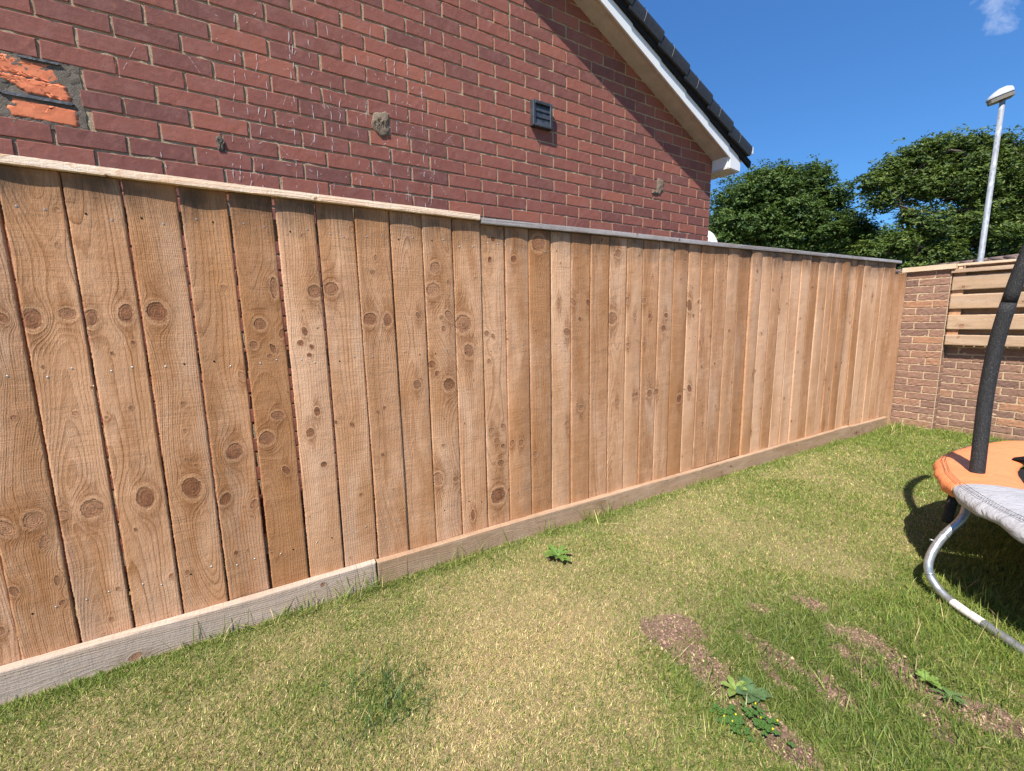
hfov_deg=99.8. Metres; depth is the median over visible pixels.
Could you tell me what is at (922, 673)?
weed
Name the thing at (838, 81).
sky
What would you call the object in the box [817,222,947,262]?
broadleaf tree
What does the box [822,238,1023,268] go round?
hedge
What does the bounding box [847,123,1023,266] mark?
broadleaf tree
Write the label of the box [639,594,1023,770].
earth crumbs
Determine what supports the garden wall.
on the ground at (488, 618)
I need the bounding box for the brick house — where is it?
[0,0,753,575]
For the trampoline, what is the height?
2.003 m
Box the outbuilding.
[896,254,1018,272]
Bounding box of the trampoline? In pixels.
[923,244,1023,654]
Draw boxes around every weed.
[543,544,570,561]
[720,675,746,696]
[736,676,770,702]
[915,669,941,689]
[929,686,968,705]
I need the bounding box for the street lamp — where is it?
[977,85,1014,264]
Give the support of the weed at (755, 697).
on the ground at (488, 618)
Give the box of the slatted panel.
[944,259,1023,346]
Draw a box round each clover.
[708,703,754,741]
[729,701,794,747]
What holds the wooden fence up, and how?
on the ground at (488, 618)
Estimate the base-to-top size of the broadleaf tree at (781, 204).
8.101 m
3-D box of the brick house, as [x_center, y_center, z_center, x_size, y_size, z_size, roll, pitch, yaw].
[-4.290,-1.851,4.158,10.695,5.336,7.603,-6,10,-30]
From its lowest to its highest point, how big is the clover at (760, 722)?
0.025 m
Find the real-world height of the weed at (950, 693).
0.018 m
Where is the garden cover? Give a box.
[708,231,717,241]
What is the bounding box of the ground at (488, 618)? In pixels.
[0,424,1023,770]
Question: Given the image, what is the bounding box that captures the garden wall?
[890,263,1023,440]
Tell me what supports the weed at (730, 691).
on the ground at (488, 618)
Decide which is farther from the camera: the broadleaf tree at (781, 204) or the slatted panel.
the broadleaf tree at (781, 204)
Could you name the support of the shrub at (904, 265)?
on the ground at (488, 618)
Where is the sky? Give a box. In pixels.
[638,0,1023,229]
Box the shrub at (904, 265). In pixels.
[896,254,935,269]
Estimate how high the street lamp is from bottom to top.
5.182 m
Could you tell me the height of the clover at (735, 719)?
0.025 m
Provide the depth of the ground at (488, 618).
1.51 m
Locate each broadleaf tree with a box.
[708,154,884,253]
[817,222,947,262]
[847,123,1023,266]
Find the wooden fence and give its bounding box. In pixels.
[0,153,906,704]
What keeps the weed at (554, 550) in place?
on the ground at (488, 618)

